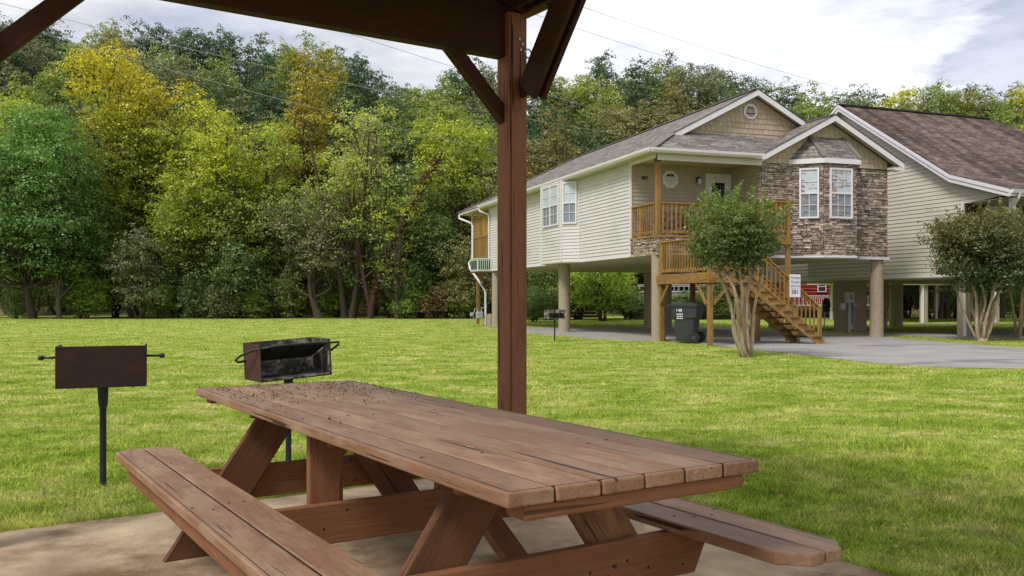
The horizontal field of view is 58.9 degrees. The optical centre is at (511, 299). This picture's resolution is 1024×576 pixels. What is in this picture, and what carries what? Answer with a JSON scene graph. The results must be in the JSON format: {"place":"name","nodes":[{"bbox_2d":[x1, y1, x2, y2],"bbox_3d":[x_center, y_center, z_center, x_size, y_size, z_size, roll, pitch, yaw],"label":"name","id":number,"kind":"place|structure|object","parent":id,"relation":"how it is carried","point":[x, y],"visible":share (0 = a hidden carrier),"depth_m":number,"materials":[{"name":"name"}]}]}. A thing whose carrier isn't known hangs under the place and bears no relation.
{"place":"outdoors","nodes":[
{"label":"outdoors","id":0,"kind":"place"},
{"bbox_2d":[0,253,1018,315],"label":"hillside","id":1,"kind":"structure","parent":0,"point":[309,312],"depth_m":70.90,"materials":[{"name":"green plant"}]},
{"bbox_2d":[0,57,37,121],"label":"hill tree","id":2,"kind":"object","parent":1,"relation":"on","point":[21,77],"visible":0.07,"depth_m":85.99,"materials":[{"name":"green plant"}]},
{"bbox_2d":[9,35,62,104],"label":"hill tree","id":3,"kind":"object","parent":1,"relation":"on","point":[38,64],"visible":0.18,"depth_m":91.79,"materials":[{"name":"green plant"}]},
{"bbox_2d":[21,65,90,209],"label":"hill tree","id":4,"kind":"object","parent":1,"relation":"on","point":[60,98],"visible":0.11,"depth_m":82.99,"materials":[{"name":"green plant"}]},
{"bbox_2d":[19,36,110,124],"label":"hill tree","id":5,"kind":"object","parent":1,"relation":"on","point":[73,46],"visible":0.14,"depth_m":87.36,"materials":[{"name":"green plant"}]},
{"bbox_2d":[48,26,145,115],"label":"hill tree","id":6,"kind":"object","parent":1,"relation":"on","point":[105,40],"visible":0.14,"depth_m":91.34,"materials":[{"name":"green plant"}]},
{"bbox_2d":[119,15,172,71],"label":"hill tree","id":7,"kind":"object","parent":1,"relation":"on","point":[142,43],"visible":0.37,"depth_m":97.56,"materials":[{"name":"green plant"}]},
{"bbox_2d":[128,56,202,144],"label":"hill tree","id":8,"kind":"object","parent":1,"relation":"on","point":[158,72],"visible":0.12,"depth_m":83.28,"materials":[{"name":"green plant"}]},
{"bbox_2d":[157,27,231,107],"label":"hill tree","id":9,"kind":"object","parent":1,"relation":"on","point":[205,41],"visible":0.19,"depth_m":97.91,"materials":[{"name":"green plant"}]},
{"bbox_2d":[173,65,243,171],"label":"hill tree","id":10,"kind":"object","parent":1,"relation":"on","point":[210,94],"visible":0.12,"depth_m":79.69,"materials":[{"name":"green plant"}]},
{"bbox_2d":[149,94,280,201],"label":"hill tree","id":11,"kind":"object","parent":1,"relation":"on","point":[237,108],"visible":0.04,"depth_m":76.99,"materials":[{"name":"green plant"}]},
{"bbox_2d":[183,50,259,149],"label":"hill tree","id":12,"kind":"object","parent":1,"relation":"on","point":[231,80],"visible":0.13,"depth_m":88.64,"materials":[{"name":"green plant"}]},
{"bbox_2d":[203,23,263,113],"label":"hill tree","id":13,"kind":"object","parent":1,"relation":"on","point":[231,42],"visible":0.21,"depth_m":102.98,"materials":[{"name":"green plant"}]},
{"bbox_2d":[218,31,290,118],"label":"hill tree","id":14,"kind":"object","parent":1,"relation":"on","point":[250,51],"visible":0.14,"depth_m":102.53,"materials":[{"name":"green plant"}]},
{"bbox_2d":[243,44,284,149],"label":"hill tree","id":15,"kind":"object","parent":1,"relation":"on","point":[255,78],"visible":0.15,"depth_m":92.93,"materials":[{"name":"green plant"}]},
{"bbox_2d":[238,70,292,174],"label":"hill tree","id":16,"kind":"object","parent":1,"relation":"on","point":[267,103],"visible":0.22,"depth_m":82.35,"materials":[{"name":"green plant"}]},
{"bbox_2d":[256,36,306,113],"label":"hill tree","id":17,"kind":"object","parent":1,"relation":"on","point":[282,73],"visible":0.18,"depth_m":88.61,"materials":[{"name":"green plant"}]},
{"bbox_2d":[262,66,354,208],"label":"broadleaf tree","id":18,"kind":"object","parent":1,"relation":"on","point":[308,132],"visible":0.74,"depth_m":73.05,"materials":[{"name":"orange plant"}]},
{"bbox_2d":[275,41,349,156],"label":"hill tree","id":19,"kind":"object","parent":1,"relation":"on","point":[301,55],"visible":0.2,"depth_m":87.66,"materials":[{"name":"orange plant"}]},
{"bbox_2d":[302,80,374,224],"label":"hill tree","id":20,"kind":"object","parent":1,"relation":"on","point":[332,100],"visible":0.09,"depth_m":83.56,"materials":[{"name":"green plant"}]},
{"bbox_2d":[320,116,393,292],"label":"hill tree","id":21,"kind":"object","parent":1,"relation":"on","point":[372,161],"visible":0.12,"depth_m":74.25,"materials":[{"name":"green plant"}]},
{"bbox_2d":[330,51,386,153],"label":"hill tree","id":22,"kind":"object","parent":1,"relation":"on","point":[358,79],"visible":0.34,"depth_m":93.46,"materials":[{"name":"green plant"}]},
{"bbox_2d":[322,96,435,204],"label":"hill tree","id":23,"kind":"object","parent":1,"relation":"on","point":[401,127],"visible":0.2,"depth_m":82.47,"materials":[{"name":"green plant"}]},
{"bbox_2d":[345,87,418,175],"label":"hill tree","id":24,"kind":"object","parent":1,"relation":"on","point":[403,106],"visible":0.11,"depth_m":87.39,"materials":[{"name":"green plant"}]},
{"bbox_2d":[386,133,439,213],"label":"hill tree","id":25,"kind":"object","parent":1,"relation":"on","point":[410,153],"visible":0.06,"depth_m":80.61,"materials":[{"name":"green plant"}]},
{"bbox_2d":[373,160,454,258],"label":"hill tree","id":26,"kind":"object","parent":1,"relation":"on","point":[398,173],"visible":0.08,"depth_m":75.62,"materials":[{"name":"green plant"}]},
{"bbox_2d":[398,99,478,195],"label":"hill tree","id":27,"kind":"object","parent":1,"relation":"on","point":[452,111],"visible":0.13,"depth_m":85.41,"materials":[{"name":"green plant"}]},
{"bbox_2d":[407,74,469,192],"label":"hill tree","id":28,"kind":"object","parent":1,"relation":"on","point":[428,97],"visible":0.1,"depth_m":93.39,"materials":[{"name":"green plant"}]},
{"bbox_2d":[438,56,496,125],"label":"hill tree","id":29,"kind":"object","parent":1,"relation":"on","point":[462,81],"visible":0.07,"depth_m":96.23,"materials":[{"name":"green plant"}]},
{"bbox_2d":[460,61,496,137],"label":"hill tree","id":30,"kind":"object","parent":1,"relation":"on","point":[479,102],"visible":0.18,"depth_m":92.90,"materials":[{"name":"green plant"}]},
{"bbox_2d":[444,131,585,227],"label":"hill tree","id":31,"kind":"object","parent":1,"relation":"on","point":[494,183],"visible":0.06,"depth_m":73.10,"materials":[{"name":"green plant"}]},
{"bbox_2d":[527,101,577,173],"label":"hill tree","id":32,"kind":"object","parent":1,"relation":"on","point":[534,135],"visible":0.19,"depth_m":85.08,"materials":[{"name":"green plant"}]},
{"bbox_2d":[527,98,588,281],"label":"broadleaf tree","id":33,"kind":"object","parent":1,"relation":"on","point":[557,156],"visible":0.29,"depth_m":70.13,"materials":[{"name":"green plant"}]},
{"bbox_2d":[527,80,600,161],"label":"hill tree","id":34,"kind":"object","parent":1,"relation":"on","point":[560,107],"visible":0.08,"depth_m":92.08,"materials":[{"name":"green plant"}]},
{"bbox_2d":[534,73,618,155],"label":"hill tree","id":35,"kind":"object","parent":1,"relation":"on","point":[578,92],"visible":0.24,"depth_m":91.61,"materials":[{"name":"green plant"}]},
{"bbox_2d":[557,110,619,161],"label":"hill tree","id":36,"kind":"object","parent":1,"relation":"on","point":[583,144],"visible":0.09,"depth_m":80.66,"materials":[{"name":"green plant"}]},
{"bbox_2d":[562,49,626,115],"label":"hill tree","id":37,"kind":"object","parent":1,"relation":"on","point":[605,73],"visible":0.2,"depth_m":102.00,"materials":[{"name":"green plant"}]},
{"bbox_2d":[575,74,633,145],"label":"hill tree","id":38,"kind":"object","parent":1,"relation":"on","point":[609,98],"visible":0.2,"depth_m":88.05,"materials":[{"name":"green plant"}]},
{"bbox_2d":[582,100,666,149],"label":"hill tree","id":39,"kind":"object","parent":1,"relation":"on","point":[617,128],"visible":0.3,"depth_m":82.68,"materials":[{"name":"green plant"}]},
{"bbox_2d":[608,53,664,138],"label":"hill tree","id":40,"kind":"object","parent":1,"relation":"on","point":[633,98],"visible":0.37,"depth_m":89.68,"materials":[{"name":"green plant"}]},
{"bbox_2d":[613,94,680,136],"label":"hill tree","id":41,"kind":"object","parent":1,"relation":"on","point":[650,125],"visible":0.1,"depth_m":83.12,"materials":[{"name":"green plant"}]},
{"bbox_2d":[646,77,696,123],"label":"hill tree","id":42,"kind":"object","parent":1,"relation":"on","point":[674,93],"visible":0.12,"depth_m":91.14,"materials":[{"name":"green plant"}]},
{"bbox_2d":[658,65,733,118],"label":"hill tree","id":43,"kind":"object","parent":1,"relation":"on","point":[705,92],"visible":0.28,"depth_m":92.76,"materials":[{"name":"green plant"}]},
{"bbox_2d":[783,80,838,119],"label":"hill tree","id":44,"kind":"object","parent":1,"relation":"on","point":[812,98],"visible":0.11,"depth_m":102.34,"materials":[{"name":"green plant"}]},
{"bbox_2d":[875,83,930,110],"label":"hill tree","id":45,"kind":"object","parent":1,"relation":"on","point":[892,103],"visible":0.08,"depth_m":103.25,"materials":[{"name":"green plant"}]},
{"bbox_2d":[921,84,979,115],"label":"hill tree","id":46,"kind":"object","parent":1,"relation":"on","point":[955,110],"visible":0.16,"depth_m":90.20,"materials":[{"name":"green plant"}]},
{"bbox_2d":[943,82,988,115],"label":"hill tree","id":47,"kind":"object","parent":1,"relation":"on","point":[968,103],"visible":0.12,"depth_m":90.64,"materials":[{"name":"green plant"}]},
{"bbox_2d":[982,93,1023,128],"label":"hill tree","id":48,"kind":"object","parent":1,"relation":"on","point":[999,114],"visible":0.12,"depth_m":88.76,"materials":[{"name":"green plant"}]},
{"bbox_2d":[0,316,1023,575],"bbox_3d":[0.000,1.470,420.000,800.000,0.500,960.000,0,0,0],"label":"lawn","id":49,"kind":"structure","parent":0,"point":[130,392],"depth_m":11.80,"materials":[{"name":"green plant"}]},
{"bbox_2d":[0,289,40,317],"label":"bush","id":50,"kind":"object","parent":49,"relation":"on","point":[16,313],"visible":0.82,"depth_m":59.21,"materials":[{"name":"green plant"}]},
{"bbox_2d":[1,278,67,317],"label":"bush","id":51,"kind":"object","parent":49,"relation":"on","point":[40,303],"visible":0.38,"depth_m":62.52,"materials":[{"name":"green plant"}]},
{"bbox_2d":[0,91,73,314],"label":"broadleaf tree","id":52,"kind":"object","parent":49,"relation":"on","point":[16,104],"visible":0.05,"depth_m":68.78,"materials":[{"name":"green plant"}]},
{"bbox_2d":[0,93,124,318],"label":"broadleaf tree","id":53,"kind":"object","parent":49,"relation":"on","point":[37,174],"visible":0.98,"depth_m":56.56,"materials":[{"name":"green plant"}]},
{"bbox_2d":[34,194,128,318],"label":"broadleaf tree","id":54,"kind":"object","parent":49,"relation":"on","point":[58,287],"visible":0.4,"depth_m":58.39,"materials":[{"name":"green plant"}]},
{"bbox_2d":[65,273,113,318],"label":"bush","id":55,"kind":"object","parent":49,"relation":"on","point":[87,307],"visible":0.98,"depth_m":58.35,"materials":[{"name":"green plant"}]},
{"bbox_2d":[38,343,164,485],"bbox_3d":[-2.675,0.782,5.930,0.756,0.975,0.330,0,0,-21],"label":"park grill","id":56,"kind":"object","parent":49,"relation":"on","point":[102,369],"visible":0.98,"depth_m":5.79,"materials":[{"name":"metal"}]},
{"bbox_2d":[62,177,160,310],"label":"broadleaf tree","id":57,"kind":"object","parent":49,"relation":"on","point":[111,284],"visible":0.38,"depth_m":62.13,"materials":[{"name":"green plant"}]},
{"bbox_2d":[93,221,183,318],"bbox_3d":[-24.031,-1.831,58.148,5.639,6.426,5.974,0,0,0],"label":"bush","id":58,"kind":"object","parent":49,"relation":"on","point":[131,295],"visible":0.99,"depth_m":57.55,"materials":[{"name":"green plant"}]},
{"bbox_2d":[45,38,263,316],"bbox_3d":[-26.364,-8.434,65.759,15.350,20.022,12.894,0,0,42],"label":"broadleaf tree","id":59,"kind":"object","parent":49,"relation":"on","point":[135,165],"visible":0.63,"depth_m":63.96,"materials":[{"name":"green plant"}]},
{"bbox_2d":[132,284,179,318],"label":"bush","id":60,"kind":"object","parent":49,"relation":"on","point":[158,310],"visible":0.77,"depth_m":58.74,"materials":[{"name":"green plant"}]},
{"bbox_2d":[130,245,204,316],"bbox_3d":[-22.515,-1.308,62.286,6.302,5.357,6.169,0,0,2],"label":"bush","id":61,"kind":"object","parent":49,"relation":"on","point":[173,274],"visible":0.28,"depth_m":61.97,"materials":[{"name":"green plant"}]},
{"bbox_2d":[172,274,219,318],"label":"bush","id":62,"kind":"object","parent":49,"relation":"on","point":[193,307],"visible":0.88,"depth_m":58.44,"materials":[{"name":"green plant"}]},
{"bbox_2d":[139,92,293,317],"bbox_3d":[-20.365,-6.343,61.651,10.391,15.482,10.896,0,0,0],"label":"broadleaf tree","id":63,"kind":"object","parent":49,"relation":"on","point":[181,180],"visible":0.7,"depth_m":60.20,"materials":[{"name":"green plant"}]},
{"bbox_2d":[156,189,283,317],"bbox_3d":[-19.299,-2.995,60.608,8.317,8.721,6.314,0,0,0],"label":"broadleaf tree","id":64,"kind":"object","parent":49,"relation":"on","point":[207,249],"visible":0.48,"depth_m":59.49,"materials":[{"name":"green plant"}]},
{"bbox_2d":[199,284,240,318],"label":"bush","id":65,"kind":"object","parent":49,"relation":"on","point":[222,308],"visible":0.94,"depth_m":58.06,"materials":[{"name":"green plant"}]},
{"bbox_2d":[179,238,277,317],"bbox_3d":[-18.292,-1.343,58.534,6.449,5.431,6.589,0,0,-6],"label":"bush","id":66,"kind":"object","parent":49,"relation":"on","point":[236,279],"visible":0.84,"depth_m":58.22,"materials":[{"name":"green plant"}]},
{"bbox_2d":[231,289,276,318],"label":"bush","id":67,"kind":"object","parent":49,"relation":"on","point":[254,308],"visible":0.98,"depth_m":58.11,"materials":[{"name":"green plant"}]},
{"bbox_2d":[178,120,334,316],"bbox_3d":[-17.378,-5.590,62.816,10.726,14.011,10.366,0,0,0],"label":"broadleaf tree","id":68,"kind":"object","parent":49,"relation":"on","point":[275,184],"visible":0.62,"depth_m":61.67,"materials":[{"name":"green plant"}]},
{"bbox_2d":[242,225,306,317],"bbox_3d":[-16.196,-1.917,61.687,5.689,6.609,5.370,0,0,32],"label":"bush","id":69,"kind":"object","parent":49,"relation":"on","point":[272,292],"visible":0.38,"depth_m":61.16,"materials":[{"name":"green plant"}]},
{"bbox_2d":[261,271,310,318],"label":"bush","id":70,"kind":"object","parent":49,"relation":"on","point":[294,303],"visible":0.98,"depth_m":59.10,"materials":[{"name":"green plant"}]},
{"bbox_2d":[234,337,339,460],"bbox_3d":[-1.611,0.775,6.535,0.712,0.989,0.378,0,0,-36],"label":"park grill","id":71,"kind":"object","parent":49,"relation":"on","point":[288,360],"visible":0.94,"depth_m":6.58,"materials":[{"name":"metal"}]},
{"bbox_2d":[248,187,351,318],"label":"broadleaf tree","id":72,"kind":"object","parent":49,"relation":"on","point":[314,252],"visible":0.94,"depth_m":58.74,"materials":[{"name":"green plant"}]},
{"bbox_2d":[305,273,353,317],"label":"bush","id":73,"kind":"object","parent":49,"relation":"on","point":[331,303],"visible":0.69,"depth_m":61.52,"materials":[{"name":"green plant"}]},
{"bbox_2d":[291,95,430,317],"bbox_3d":[-10.515,-6.011,60.599,7.780,14.831,12.260,0,0,-32],"label":"broadleaf tree","id":74,"kind":"object","parent":49,"relation":"on","point":[363,202],"visible":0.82,"depth_m":59.49,"materials":[{"name":"green plant"}]},
{"bbox_2d":[360,201,424,318],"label":"broadleaf tree","id":75,"kind":"object","parent":49,"relation":"on","point":[396,299],"visible":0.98,"depth_m":57.11,"materials":[{"name":"green plant"}]},
{"bbox_2d":[321,158,470,317],"bbox_3d":[-6.378,-4.099,60.708,9.279,11.114,9.119,0,0,39],"label":"broadleaf tree","id":76,"kind":"object","parent":49,"relation":"on","point":[424,248],"visible":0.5,"depth_m":60.05,"materials":[{"name":"green plant"}]},
{"bbox_2d":[318,117,475,318],"bbox_3d":[-7.358,-5.208,58.922,10.736,13.124,3.442,0,0,0],"label":"leaning tree","id":77,"kind":"object","parent":49,"relation":"on","point":[428,174],"visible":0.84,"depth_m":58.59,"materials":[{"name":"green plant"}]},
{"bbox_2d":[382,286,428,318],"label":"bush","id":78,"kind":"object","parent":49,"relation":"on","point":[404,309],"visible":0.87,"depth_m":57.85,"materials":[{"name":"green plant"}]},
{"bbox_2d":[382,258,446,317],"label":"bush","id":79,"kind":"object","parent":49,"relation":"on","point":[413,270],"visible":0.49,"depth_m":58.88,"materials":[{"name":"green plant"}]},
{"bbox_2d":[408,282,460,318],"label":"bush","id":80,"kind":"object","parent":49,"relation":"on","point":[435,307],"visible":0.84,"depth_m":58.23,"materials":[{"name":"brown plant"}]},
{"bbox_2d":[376,113,496,316],"bbox_3d":[-3.617,-5.931,63.502,9.759,14.688,11.006,0,0,-39],"label":"broadleaf tree","id":81,"kind":"object","parent":49,"relation":"on","point":[461,202],"visible":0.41,"depth_m":63.10,"materials":[{"name":"green plant"}]},
{"bbox_2d":[0,479,892,575],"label":"concrete slab","id":82,"kind":"structure","parent":49,"relation":"on","point":[137,545],"depth_m":4.28,"materials":[{"name":"beige concrete"}]},
{"bbox_2d":[0,0,585,414],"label":"picnic shelter","id":83,"kind":"object","parent":82,"relation":"on","point":[457,32],"visible":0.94,"depth_m":5.81,"materials":[{"name":"brown wood"}]},
{"bbox_2d":[116,380,840,575],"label":"picnic table","id":84,"kind":"object","parent":82,"relation":"on","point":[486,470],"visible":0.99,"depth_m":3.01,"materials":[{"name":"brown wood"}]},
{"bbox_2d":[432,233,491,318],"bbox_3d":[-3.016,-1.517,58.816,5.120,5.766,4.833,0,0,-40],"label":"bush","id":85,"kind":"object","parent":49,"relation":"on","point":[460,272],"visible":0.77,"depth_m":58.17,"materials":[{"name":"green plant"}]},
{"bbox_2d":[442,276,483,318],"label":"bush","id":86,"kind":"object","parent":49,"relation":"on","point":[459,311],"visible":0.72,"depth_m":57.95,"materials":[{"name":"green plant"}]},
{"bbox_2d":[527,287,557,321],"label":"bush","id":87,"kind":"object","parent":49,"relation":"on","point":[538,305],"visible":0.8,"depth_m":49.34,"materials":[{"name":"green plant"}]},
{"bbox_2d":[486,272,605,319],"bbox_3d":[2.450,-0.847,54.526,7.373,4.444,5.911,0,0,-30],"label":"bush","id":88,"kind":"object","parent":49,"relation":"on","point":[543,279],"visible":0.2,"depth_m":53.44,"materials":[{"name":"green plant"}]},
{"bbox_2d":[546,272,642,320],"bbox_3d":[4.855,-0.847,52.457,5.911,4.444,7.373,0,0,0],"label":"bush","id":89,"kind":"object","parent":49,"relation":"on","point":[614,287],"visible":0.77,"depth_m":51.33,"materials":[{"name":"green plant"}]},
{"bbox_2d":[457,88,904,345],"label":"raised house","id":90,"kind":"structure","parent":49,"relation":"on","point":[616,206],"depth_m":28.63,"materials":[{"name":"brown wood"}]},
{"bbox_2d":[542,183,558,227],"bbox_3d":[1.410,-3.450,33.429,0.072,1.500,1.580,0,0,-19],"label":"window","id":91,"kind":"structure","parent":90,"relation":"in","point":[550,194],"depth_m":33.40,"materials":[{"name":"white glass"}]},
{"bbox_2d":[562,181,576,223],"bbox_3d":[2.053,-3.450,32.261,0.580,1.500,0.070,0,0,32],"label":"window","id":92,"kind":"structure","parent":90,"relation":"in","point":[569,189],"depth_m":32.24,"materials":[{"name":"white glass"}]},
{"bbox_2d":[799,167,818,218],"bbox_3d":[9.139,-3.275,27.879,0.580,1.550,0.070,0,0,21],"label":"window","id":93,"kind":"structure","parent":90,"relation":"in","point":[811,176],"depth_m":27.88,"materials":[{"name":"white paint"}]},
{"bbox_2d":[829,167,852,218],"bbox_3d":[10.129,-3.275,27.914,0.840,1.550,0.070,0,0,-19],"label":"window","id":94,"kind":"structure","parent":90,"relation":"in","point":[845,193],"depth_m":27.93,"materials":[{"name":"white paint"}]},
{"bbox_2d":[488,326,889,340],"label":"carport slab","id":95,"kind":"structure","parent":49,"relation":"on","point":[639,333],"depth_m":32.33,"materials":[{"name":"concrete"}]},
{"bbox_2d":[627,270,763,318],"bbox_3d":[12.082,-0.980,60.971,9.400,4.800,8.500,0,0,4],"label":"brown cabin","id":96,"kind":"object","parent":49,"relation":"on","point":[675,287],"visible":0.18,"depth_m":58.10,"materials":[{"name":"wood"}]},
{"bbox_2d":[672,289,734,319],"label":"bush","id":97,"kind":"object","parent":49,"relation":"on","point":[686,299],"visible":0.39,"depth_m":55.27,"materials":[{"name":"green plant"}]},
{"bbox_2d":[677,180,793,357],"bbox_3d":[4.790,-0.620,19.173,2.299,3.780,2.167,0,0,-19],"label":"crape myrtle","id":98,"kind":"object","parent":49,"relation":"on","point":[733,241],"visible":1,"depth_m":18.93,"materials":[{"name":"green plant"}]},
{"bbox_2d":[764,283,907,317],"bbox_3d":[22.818,-2.080,65.315,10.200,6.600,8.865,0,0,-6],"label":"red cabin","id":99,"kind":"object","parent":49,"relation":"on","point":[818,294],"visible":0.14,"depth_m":62.37,"materials":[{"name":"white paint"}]},
{"bbox_2d":[760,104,1023,336],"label":"neighbour house","id":100,"kind":"structure","parent":49,"relation":"on","point":[951,161],"depth_m":32.25,"materials":[{"name":"beige"}]},
{"bbox_2d":[807,284,1007,322],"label":"stilt house","id":101,"kind":"structure","parent":49,"relation":"on","point":[923,303],"depth_m":48.90,"materials":[{"name":"white"}]},
{"bbox_2d":[867,285,952,317],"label":"bush","id":102,"kind":"object","parent":49,"relation":"on","point":[910,292],"visible":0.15,"depth_m":59.60,"materials":[{"name":"green plant"}]},
{"bbox_2d":[857,330,1023,338],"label":"neighbour drive","id":103,"kind":"structure","parent":49,"relation":"on","point":[1005,334],"depth_m":31.61,"materials":[{"name":"concrete"}]},
{"bbox_2d":[914,197,1023,341],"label":"crape myrtle","id":104,"kind":"object","parent":49,"relation":"on","point":[989,257],"visible":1,"depth_m":26.22,"materials":[{"name":"green plant"}]},
{"bbox_2d":[0,0,1023,123],"label":"sky","id":105,"kind":"structure","parent":0,"point":[884,45],"materials":[{"name":"white"}]},
{"bbox_2d":[673,337,1023,367],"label":"driveway","id":106,"kind":"structure","parent":0,"point":[898,351],"depth_m":21.26,"materials":[{"name":"concrete"}]},
{"bbox_2d":[667,302,705,342],"bbox_3d":[4.953,0.632,25.538,0.982,1.133,0.780,0,0,28],"label":"wheeled bin","id":107,"kind":"object","parent":106,"relation":"on","point":[687,316],"visible":0.99,"depth_m":25.28,"materials":[{"name":"plastic"}]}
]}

